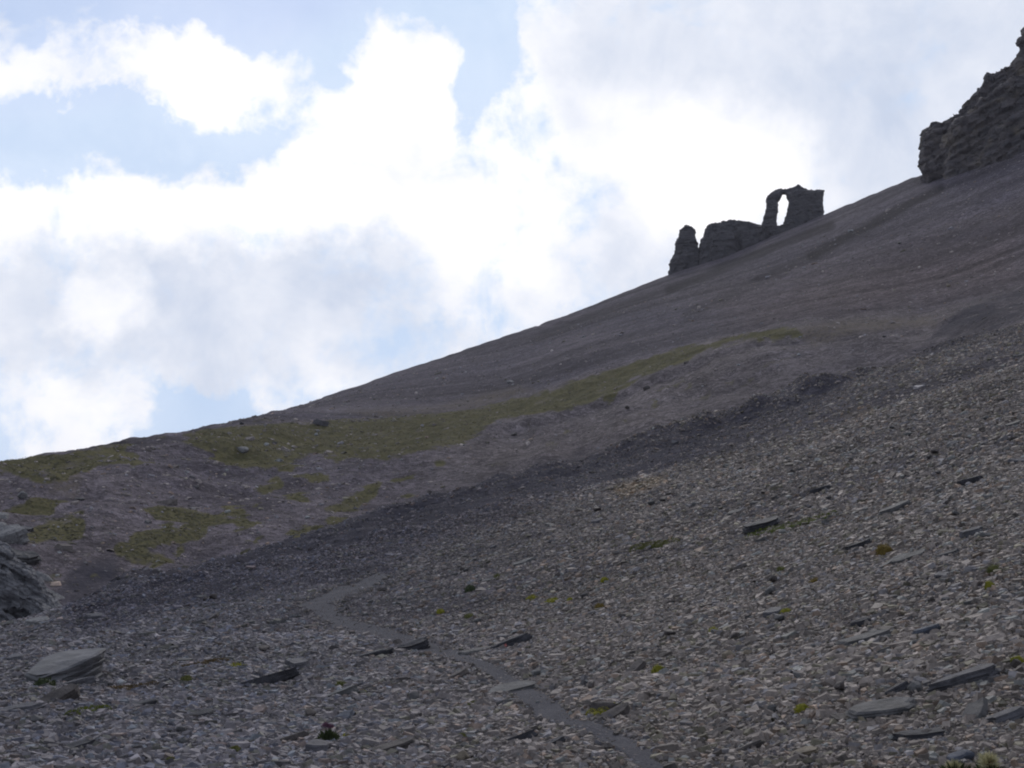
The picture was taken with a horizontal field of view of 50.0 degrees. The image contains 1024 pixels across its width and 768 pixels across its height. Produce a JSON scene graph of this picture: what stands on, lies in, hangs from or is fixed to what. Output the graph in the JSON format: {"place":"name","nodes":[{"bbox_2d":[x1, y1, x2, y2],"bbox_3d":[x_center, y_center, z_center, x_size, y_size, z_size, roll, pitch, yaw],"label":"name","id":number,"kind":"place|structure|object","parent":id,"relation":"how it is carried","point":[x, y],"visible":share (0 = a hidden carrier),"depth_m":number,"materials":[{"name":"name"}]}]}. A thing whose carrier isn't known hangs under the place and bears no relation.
{"place":"outdoors","nodes":[
{"label":"outdoors","id":0,"kind":"place"},
{"bbox_2d":[299,572,663,767],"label":"path","id":1,"kind":"structure","parent":0,"point":[641,757],"depth_m":15.13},
{"bbox_2d":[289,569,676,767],"bbox_3d":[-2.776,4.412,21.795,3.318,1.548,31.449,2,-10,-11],"label":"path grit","id":2,"kind":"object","parent":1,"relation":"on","point":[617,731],"visible":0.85,"depth_m":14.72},
{"bbox_2d":[0,152,1023,767],"bbox_3d":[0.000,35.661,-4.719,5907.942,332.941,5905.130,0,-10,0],"label":"terrain","id":3,"kind":"structure","parent":0,"point":[842,348],"depth_m":150.36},
{"bbox_2d":[0,512,8,518],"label":"rock","id":4,"kind":"object","parent":3,"relation":"on","point":[3,515],"visible":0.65,"depth_m":86.42,"materials":[{"name":"stone"}]},
{"bbox_2d":[0,524,28,543],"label":"rock","id":5,"kind":"object","parent":3,"relation":"on","point":[13,533],"visible":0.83,"depth_m":75.38,"materials":[{"name":"stone"}]},
{"bbox_2d":[6,654,23,659],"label":"scree stone","id":6,"kind":"object","parent":3,"relation":"on","point":[18,656],"visible":0.67,"depth_m":20.84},
{"bbox_2d":[1,702,45,710],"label":"flat stone","id":7,"kind":"object","parent":3,"relation":"on","point":[29,706],"visible":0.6,"depth_m":12.11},
{"bbox_2d":[17,491,31,498],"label":"boulder","id":8,"kind":"object","parent":3,"relation":"on","point":[22,495],"visible":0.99,"depth_m":95.66,"materials":[{"name":"stone"}]},
{"bbox_2d":[19,538,29,544],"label":"rock","id":9,"kind":"object","parent":3,"relation":"on","point":[24,541],"visible":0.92,"depth_m":75.68,"materials":[{"name":"stone"}]},
{"bbox_2d":[11,548,39,564],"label":"rock","id":10,"kind":"object","parent":3,"relation":"on","point":[29,558],"visible":0.48,"depth_m":72.09,"materials":[{"name":"stone"}]},
{"bbox_2d":[21,526,33,531],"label":"rock","id":11,"kind":"object","parent":3,"relation":"on","point":[29,528],"visible":0.43,"depth_m":82.76,"materials":[{"name":"stone"}]},
{"bbox_2d":[0,541,62,621],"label":"rock outcrop","id":12,"kind":"object","parent":3,"relation":"on","point":[24,590],"visible":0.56,"depth_m":60.11,"materials":[{"name":"stone"}]},
{"bbox_2d":[25,616,49,625],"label":"rock","id":13,"kind":"object","parent":3,"relation":"on","point":[30,622],"visible":0.43,"depth_m":36.16,"materials":[{"name":"stone"}]},
{"bbox_2d":[31,715,46,722],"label":"scree stone","id":14,"kind":"object","parent":3,"relation":"on","point":[34,718],"visible":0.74,"depth_m":10.90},
{"bbox_2d":[36,569,52,580],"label":"rock","id":15,"kind":"object","parent":3,"relation":"on","point":[45,577],"visible":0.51,"depth_m":69.03,"materials":[{"name":"stone"}]},
{"bbox_2d":[33,676,57,685],"bbox_3d":[-6.392,4.097,15.025,0.334,0.191,0.332,0,-10,0],"label":"cushion plant","id":16,"kind":"object","parent":3,"relation":"on","point":[43,681],"visible":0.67,"depth_m":14.97,"materials":[{"name":"green plant"}]},
{"bbox_2d":[49,589,64,598],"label":"rock","id":17,"kind":"object","parent":3,"relation":"on","point":[57,595],"visible":0.16,"depth_m":64.87,"materials":[{"name":"stone"}]},
{"bbox_2d":[39,683,79,700],"bbox_3d":[-5.471,3.781,13.167,0.580,0.136,0.297,-24,37,-39],"label":"flat stone","id":18,"kind":"object","parent":3,"relation":"on","point":[69,691],"visible":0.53,"depth_m":13.21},
{"bbox_2d":[25,648,105,681],"bbox_3d":[-6.695,4.560,16.602,1.045,1.090,1.621,0,-10,0],"label":"boulder","id":19,"kind":"object","parent":3,"relation":"on","point":[70,665],"visible":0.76,"depth_m":16.27,"materials":[{"name":"stone"}]},
{"bbox_2d":[59,676,96,684],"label":"flat stone","id":20,"kind":"object","parent":3,"relation":"on","point":[87,680],"visible":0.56,"depth_m":15.31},
{"bbox_2d":[66,739,94,747],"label":"flat stone","id":21,"kind":"object","parent":3,"relation":"on","point":[82,742],"visible":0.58,"depth_m":9.27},
{"bbox_2d":[64,704,111,714],"bbox_3d":[-4.721,3.591,12.073,0.397,0.148,1.099,0,-10,0],"label":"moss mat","id":22,"kind":"object","parent":3,"relation":"on","point":[92,709],"visible":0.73,"depth_m":12.31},
{"bbox_2d":[84,613,102,618],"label":"scree stone","id":23,"kind":"object","parent":3,"relation":"on","point":[92,615],"visible":0.88,"depth_m":34.16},
{"bbox_2d":[105,680,158,689],"bbox_3d":[-5.257,4.188,15.174,0.309,0.120,1.135,-4,-11,22],"label":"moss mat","id":24,"kind":"object","parent":3,"relation":"on","point":[130,686],"visible":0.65,"depth_m":15.10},
{"bbox_2d":[126,698,158,704],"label":"flat stone","id":25,"kind":"object","parent":3,"relation":"on","point":[150,701],"visible":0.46,"depth_m":12.97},
{"bbox_2d":[176,726,187,731],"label":"scree stone","id":26,"kind":"object","parent":3,"relation":"on","point":[180,728],"visible":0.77,"depth_m":10.13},
{"bbox_2d":[176,732,192,743],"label":"stone","id":27,"kind":"object","parent":3,"relation":"on","point":[183,739],"visible":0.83,"depth_m":9.39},
{"bbox_2d":[176,658,192,661],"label":"scree stone","id":28,"kind":"object","parent":3,"relation":"on","point":[185,659],"visible":0.69,"depth_m":19.45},
{"bbox_2d":[180,675,192,680],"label":"cushion plant","id":29,"kind":"object","parent":3,"relation":"on","point":[187,678],"visible":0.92,"depth_m":16.14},
{"bbox_2d":[188,708,214,715],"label":"flat stone","id":30,"kind":"object","parent":3,"relation":"on","point":[206,711],"visible":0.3,"depth_m":11.97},
{"bbox_2d":[181,657,228,666],"bbox_3d":[-5.331,4.852,19.112,0.405,0.122,1.758,-1,-10,8],"label":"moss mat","id":31,"kind":"object","parent":3,"relation":"on","point":[212,660],"visible":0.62,"depth_m":19.32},
{"bbox_2d":[235,446,248,452],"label":"boulder","id":32,"kind":"object","parent":3,"relation":"on","point":[241,449],"visible":1,"depth_m":137.75,"materials":[{"name":"stone"}]},
{"bbox_2d":[258,645,269,650],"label":"scree stone","id":33,"kind":"object","parent":3,"relation":"on","point":[263,647],"visible":1,"depth_m":21.11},
{"bbox_2d":[240,667,300,684],"bbox_3d":[-3.579,4.324,16.043,0.949,0.150,0.472,-9,-12,-30],"label":"flat stone","id":34,"kind":"object","parent":3,"relation":"on","point":[276,677],"visible":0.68,"depth_m":15.91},
{"bbox_2d":[280,731,308,741],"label":"scree stone","id":35,"kind":"object","parent":3,"relation":"on","point":[293,737],"visible":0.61,"depth_m":9.42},
{"bbox_2d":[284,658,310,667],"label":"scree stone","id":36,"kind":"object","parent":3,"relation":"on","point":[298,662],"visible":0.73,"depth_m":17.95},
{"bbox_2d":[305,708,316,715],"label":"scree stone","id":37,"kind":"object","parent":3,"relation":"on","point":[310,712],"visible":0.9,"depth_m":11.71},
{"bbox_2d":[304,739,328,751],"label":"scree stone","id":38,"kind":"object","parent":3,"relation":"on","point":[315,745],"visible":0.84,"depth_m":8.94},
{"bbox_2d":[317,721,339,740],"bbox_3d":[-1.571,2.979,9.365,0.213,0.194,0.228,4,-11,-22],"label":"herb","id":39,"kind":"object","parent":3,"relation":"on","point":[329,734],"visible":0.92,"depth_m":9.35,"materials":[{"name":"green plant"}]},
{"bbox_2d":[327,684,358,696],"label":"scree stone","id":40,"kind":"object","parent":3,"relation":"on","point":[347,690],"visible":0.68,"depth_m":13.63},
{"bbox_2d":[331,709,354,718],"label":"flat stone","id":41,"kind":"object","parent":3,"relation":"on","point":[349,713],"visible":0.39,"depth_m":11.34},
{"bbox_2d":[344,748,354,755],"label":"flat stone","id":42,"kind":"object","parent":3,"relation":"on","point":[349,750],"visible":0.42,"depth_m":8.80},
{"bbox_2d":[359,647,393,656],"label":"flat stone","id":43,"kind":"object","parent":3,"relation":"on","point":[385,651],"visible":0.54,"depth_m":19.07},
{"bbox_2d":[369,736,415,750],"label":"flat stone","id":44,"kind":"object","parent":3,"relation":"on","point":[403,743],"visible":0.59,"depth_m":8.99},
{"bbox_2d":[0,326,802,577],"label":"grass","id":45,"kind":"structure","parent":3,"relation":"on","point":[308,447],"depth_m":147.50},
{"bbox_2d":[397,636,430,650],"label":"flat stone","id":46,"kind":"object","parent":3,"relation":"on","point":[420,643],"visible":0.66,"depth_m":19.68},
{"bbox_2d":[409,692,420,699],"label":"scree stone","id":47,"kind":"object","parent":3,"relation":"on","point":[413,695],"visible":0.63,"depth_m":12.85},
{"bbox_2d":[446,668,468,677],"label":"scree stone","id":48,"kind":"object","parent":3,"relation":"on","point":[462,672],"visible":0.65,"depth_m":15.17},
{"bbox_2d":[456,750,469,759],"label":"stone","id":49,"kind":"object","parent":3,"relation":"on","point":[462,754],"visible":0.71,"depth_m":8.36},
{"bbox_2d":[464,585,475,592],"bbox_3d":[-1.065,5.145,27.525,0.333,0.262,0.349,0,-10,0],"label":"cushion plant","id":50,"kind":"object","parent":3,"relation":"on","point":[469,588],"visible":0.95,"depth_m":27.43,"materials":[{"name":"green plant"}]},
{"bbox_2d":[458,646,490,654],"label":"flat stone","id":51,"kind":"object","parent":3,"relation":"on","point":[469,651],"visible":0.56,"depth_m":18.19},
{"bbox_2d":[490,632,532,648],"bbox_3d":[-0.045,4.374,18.500,0.794,0.176,0.328,-17,-14,-19],"label":"flat stone","id":52,"kind":"object","parent":3,"relation":"on","point":[524,637],"visible":0.69,"depth_m":18.42,"materials":[{"name":"grey"}]},
{"bbox_2d":[0,322,1023,767],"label":"scree","id":53,"kind":"structure","parent":3,"relation":"on","point":[704,688],"depth_m":16.93,"materials":[{"name":"gravel"}]},
{"bbox_2d":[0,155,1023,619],"bbox_3d":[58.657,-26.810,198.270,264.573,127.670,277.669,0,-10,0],"label":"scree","id":54,"kind":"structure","parent":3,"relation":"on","point":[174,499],"depth_m":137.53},
{"bbox_2d":[488,680,538,693],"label":"flat stone","id":55,"kind":"object","parent":3,"relation":"on","point":[518,685],"visible":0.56,"depth_m":12.91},
{"bbox_2d":[506,729,537,740],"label":"flat stone","id":56,"kind":"object","parent":3,"relation":"on","point":[527,734],"visible":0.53,"depth_m":9.30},
{"bbox_2d":[512,557,536,566],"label":"flat stone","id":57,"kind":"object","parent":3,"relation":"on","point":[517,563],"visible":0.78,"depth_m":30.52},
{"bbox_2d":[531,668,540,675],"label":"scree stone","id":58,"kind":"object","parent":3,"relation":"on","point":[536,672],"visible":1,"depth_m":14.20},
{"bbox_2d":[546,735,565,743],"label":"flat stone","id":59,"kind":"object","parent":3,"relation":"on","point":[560,738],"visible":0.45,"depth_m":8.90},
{"bbox_2d":[551,676,573,683],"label":"flat stone","id":60,"kind":"object","parent":3,"relation":"on","point":[568,678],"visible":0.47,"depth_m":12.99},
{"bbox_2d":[585,702,618,715],"bbox_3d":[0.851,2.982,10.031,0.190,0.132,0.468,-9,-13,41],"label":"moss mat","id":61,"kind":"object","parent":3,"relation":"on","point":[597,712],"visible":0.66,"depth_m":9.96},
{"bbox_2d":[580,698,627,711],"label":"rock","id":62,"kind":"object","parent":3,"relation":"on","point":[597,705],"visible":0.66,"depth_m":10.06,"materials":[{"name":"stone"}]},
{"bbox_2d":[596,702,630,718],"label":"flat stone","id":63,"kind":"object","parent":3,"relation":"on","point":[622,709],"visible":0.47,"depth_m":9.66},
{"bbox_2d":[626,659,646,671],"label":"scree stone","id":64,"kind":"object","parent":3,"relation":"on","point":[638,664],"visible":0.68,"depth_m":12.35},
{"bbox_2d":[628,538,679,551],"bbox_3d":[3.499,3.955,27.026,1.394,0.383,0.500,-7,-12,35],"label":"moss mat","id":65,"kind":"object","parent":3,"relation":"on","point":[655,544],"visible":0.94,"depth_m":26.97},
{"bbox_2d":[650,664,662,673],"bbox_3d":[1.585,3.090,11.856,0.182,0.160,0.164,0,-10,0],"label":"cushion plant","id":66,"kind":"object","parent":3,"relation":"on","point":[656,668],"visible":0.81,"depth_m":11.81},
{"bbox_2d":[664,629,675,634],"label":"scree stone","id":67,"kind":"object","parent":3,"relation":"on","point":[669,632],"visible":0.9,"depth_m":14.83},
{"bbox_2d":[668,225,698,274],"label":"rock pinnacle","id":68,"kind":"object","parent":3,"relation":"on","point":[686,254],"visible":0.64,"depth_m":404.99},
{"bbox_2d":[707,725,733,735],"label":"flat stone","id":69,"kind":"object","parent":3,"relation":"on","point":[722,729],"visible":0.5,"depth_m":8.45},
{"bbox_2d":[721,650,735,660],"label":"stone","id":70,"kind":"object","parent":3,"relation":"on","point":[726,653],"visible":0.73,"depth_m":11.90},
{"bbox_2d":[698,219,767,264],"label":"rock ridge","id":71,"kind":"object","parent":3,"relation":"on","point":[721,239],"visible":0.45,"depth_m":399.63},
{"bbox_2d":[727,509,740,514],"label":"scree stone","id":72,"kind":"object","parent":3,"relation":"on","point":[731,512],"visible":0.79,"depth_m":28.70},
{"bbox_2d":[729,563,746,571],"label":"scree stone","id":73,"kind":"object","parent":3,"relation":"on","point":[740,566],"visible":0.62,"depth_m":20.32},
{"bbox_2d":[736,739,763,750],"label":"flat stone","id":74,"kind":"object","parent":3,"relation":"on","point":[758,743],"visible":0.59,"depth_m":7.72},
{"bbox_2d":[742,516,781,533],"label":"flat stone","id":75,"kind":"object","parent":3,"relation":"on","point":[748,528],"visible":0.77,"depth_m":24.68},
{"bbox_2d":[765,585,775,594],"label":"scree stone","id":76,"kind":"object","parent":3,"relation":"on","point":[770,589],"visible":0.99,"depth_m":16.70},
{"bbox_2d":[763,607,780,617],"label":"scree stone","id":77,"kind":"object","parent":3,"relation":"on","point":[770,611],"visible":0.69,"depth_m":14.38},
{"bbox_2d":[767,704,776,711],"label":"stone","id":78,"kind":"object","parent":3,"relation":"on","point":[772,707],"visible":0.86,"depth_m":8.79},
{"bbox_2d":[768,575,777,581],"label":"scree stone","id":79,"kind":"object","parent":3,"relation":"on","point":[772,578],"visible":1,"depth_m":17.95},
{"bbox_2d":[774,614,784,619],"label":"scree stone","id":80,"kind":"object","parent":3,"relation":"on","point":[778,617],"visible":0.99,"depth_m":13.84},
{"bbox_2d":[744,510,837,539],"bbox_3d":[6.041,3.043,23.506,2.100,0.652,0.886,-5,-11,29],"label":"moss mat","id":81,"kind":"object","parent":3,"relation":"on","point":[782,526],"visible":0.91,"depth_m":23.55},
{"bbox_2d":[761,184,824,237],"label":"rock arch","id":82,"kind":"object","parent":3,"relation":"on","point":[805,205],"visible":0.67,"depth_m":402.32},
{"bbox_2d":[793,703,808,712],"bbox_3d":[2.282,2.559,8.638,0.127,0.109,0.128,6,-11,-31],"label":"cushion plant","id":83,"kind":"object","parent":3,"relation":"on","point":[800,707],"visible":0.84,"depth_m":8.62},
{"bbox_2d":[791,745,819,755],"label":"flat stone","id":84,"kind":"object","parent":3,"relation":"on","point":[807,750],"visible":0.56,"depth_m":7.20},
{"bbox_2d":[808,484,831,493],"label":"flat stone","id":85,"kind":"object","parent":3,"relation":"on","point":[818,489],"visible":0.82,"depth_m":27.78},
{"bbox_2d":[829,713,848,720],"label":"scree stone","id":86,"kind":"object","parent":3,"relation":"on","point":[837,716],"visible":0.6,"depth_m":8.14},
{"bbox_2d":[834,681,844,691],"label":"scree stone","id":87,"kind":"object","parent":3,"relation":"on","point":[839,685],"visible":1,"depth_m":9.09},
{"bbox_2d":[844,538,871,549],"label":"flat stone","id":88,"kind":"object","parent":3,"relation":"on","point":[862,543],"visible":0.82,"depth_m":18.33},
{"bbox_2d":[849,617,870,627],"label":"flat stone","id":89,"kind":"object","parent":3,"relation":"on","point":[860,622],"visible":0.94,"depth_m":11.82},
{"bbox_2d":[834,629,892,645],"bbox_3d":[3.539,2.545,10.979,0.612,0.084,0.236,-16,2,-2],"label":"flat stone","id":90,"kind":"object","parent":3,"relation":"on","point":[866,636],"visible":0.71,"depth_m":10.94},
{"bbox_2d":[845,697,916,721],"bbox_3d":[2.719,2.386,8.065,0.548,0.088,0.323,-11,0,7],"label":"flat stone","id":91,"kind":"object","parent":3,"relation":"on","point":[872,709],"visible":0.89,"depth_m":8.00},
{"bbox_2d":[875,542,892,554],"bbox_3d":[5.767,2.579,17.019,0.291,0.253,0.279,0,-10,0],"label":"cushion plant","id":92,"kind":"object","parent":3,"relation":"on","point":[882,549],"visible":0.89,"depth_m":16.96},
{"bbox_2d":[878,500,911,514],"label":"flat stone","id":93,"kind":"object","parent":3,"relation":"on","point":[896,507],"visible":0.86,"depth_m":20.92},
{"bbox_2d":[883,681,908,694],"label":"flat stone","id":94,"kind":"object","parent":3,"relation":"on","point":[899,687],"visible":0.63,"depth_m":8.67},
{"bbox_2d":[889,548,925,562],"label":"flat stone","id":95,"kind":"object","parent":3,"relation":"on","point":[902,557],"visible":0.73,"depth_m":15.88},
{"bbox_2d":[906,681,922,692],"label":"stone","id":96,"kind":"object","parent":3,"relation":"on","point":[914,685],"visible":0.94,"depth_m":8.51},
{"bbox_2d":[891,727,948,740],"bbox_3d":[2.687,2.320,7.235,0.374,0.070,0.145,-9,-8,2],"label":"flat stone","id":97,"kind":"object","parent":3,"relation":"on","point":[918,734],"visible":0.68,"depth_m":7.20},
{"bbox_2d":[912,623,939,634],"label":"flat stone","id":98,"kind":"object","parent":3,"relation":"on","point":[925,629],"visible":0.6,"depth_m":10.49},
{"bbox_2d":[934,572,946,578],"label":"scree stone","id":99,"kind":"object","parent":3,"relation":"on","point":[938,575],"visible":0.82,"depth_m":13.52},
{"bbox_2d":[936,548,958,556],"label":"flat stone","id":100,"kind":"object","parent":3,"relation":"on","point":[946,553],"visible":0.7,"depth_m":15.08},
{"bbox_2d":[938,758,970,767],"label":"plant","id":101,"kind":"object","parent":3,"relation":"on","point":[953,764],"visible":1,"depth_m":6.10,"materials":[{"name":"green plant"}]},
{"bbox_2d":[946,749,976,761],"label":"rock","id":102,"kind":"object","parent":3,"relation":"on","point":[962,754],"visible":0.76,"depth_m":6.36,"materials":[{"name":"stone"}]},
{"bbox_2d":[925,663,1000,695],"bbox_3d":[3.415,2.240,8.344,0.606,0.104,0.255,-18,-7,2],"label":"flat stone","id":103,"kind":"object","parent":3,"relation":"on","point":[983,672],"visible":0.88,"depth_m":8.27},
{"bbox_2d":[956,475,982,485],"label":"flat stone","id":104,"kind":"object","parent":3,"relation":"on","point":[974,479],"visible":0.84,"depth_m":20.92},
{"bbox_2d":[917,27,1023,182],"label":"cliff","id":105,"kind":"structure","parent":3,"relation":"on","point":[984,127],"depth_m":326.10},
{"bbox_2d":[959,526,983,537],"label":"flat stone","id":106,"kind":"object","parent":3,"relation":"on","point":[966,533],"visible":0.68,"depth_m":15.94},
{"bbox_2d":[963,597,983,604],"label":"scree stone","id":107,"kind":"object","parent":3,"relation":"on","point":[966,602],"visible":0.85,"depth_m":11.44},
{"bbox_2d":[962,697,987,719],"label":"scree stone","id":108,"kind":"object","parent":3,"relation":"on","point":[978,708],"visible":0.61,"depth_m":7.48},
{"bbox_2d":[973,752,1003,767],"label":"seed head plant","id":109,"kind":"object","parent":3,"relation":"on","point":[987,761],"visible":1,"depth_m":6.00,"materials":[{"name":"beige plant"}]},
{"bbox_2d":[984,581,994,589],"bbox_3d":[5.182,2.197,11.910,0.128,0.144,0.150,-7,-12,36],"label":"cushion plant","id":110,"kind":"object","parent":3,"relation":"on","point":[988,584],"visible":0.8,"depth_m":11.88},
{"bbox_2d":[985,564,999,572],"bbox_3d":[5.609,2.165,12.763,0.198,0.168,0.214,0,-10,0],"label":"cushion plant","id":111,"kind":"object","parent":3,"relation":"on","point":[991,568],"visible":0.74,"depth_m":12.73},
{"bbox_2d":[985,706,1023,723],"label":"flat stone","id":112,"kind":"object","parent":3,"relation":"on","point":[1013,713],"visible":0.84,"depth_m":7.14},
{"bbox_2d":[1005,420,1020,426],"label":"scree stone","id":113,"kind":"object","parent":3,"relation":"on","point":[1013,423],"visible":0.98,"depth_m":26.82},
{"bbox_2d":[1008,723,1019,729],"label":"stone","id":114,"kind":"object","parent":3,"relation":"on","point":[1012,726],"visible":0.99,"depth_m":6.88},
{"bbox_2d":[1007,458,1023,462],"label":"scree stone","id":115,"kind":"object","parent":3,"relation":"on","point":[1014,460],"visible":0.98,"depth_m":21.25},
{"bbox_2d":[1009,655,1023,662],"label":"cushion plant","id":116,"kind":"object","parent":3,"relation":"on","point":[1020,658],"visible":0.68,"depth_m":8.66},
{"bbox_2d":[0,0,1023,460],"label":"sky","id":117,"kind":"structure","parent":0,"point":[212,211],"materials":[{"name":"white"}]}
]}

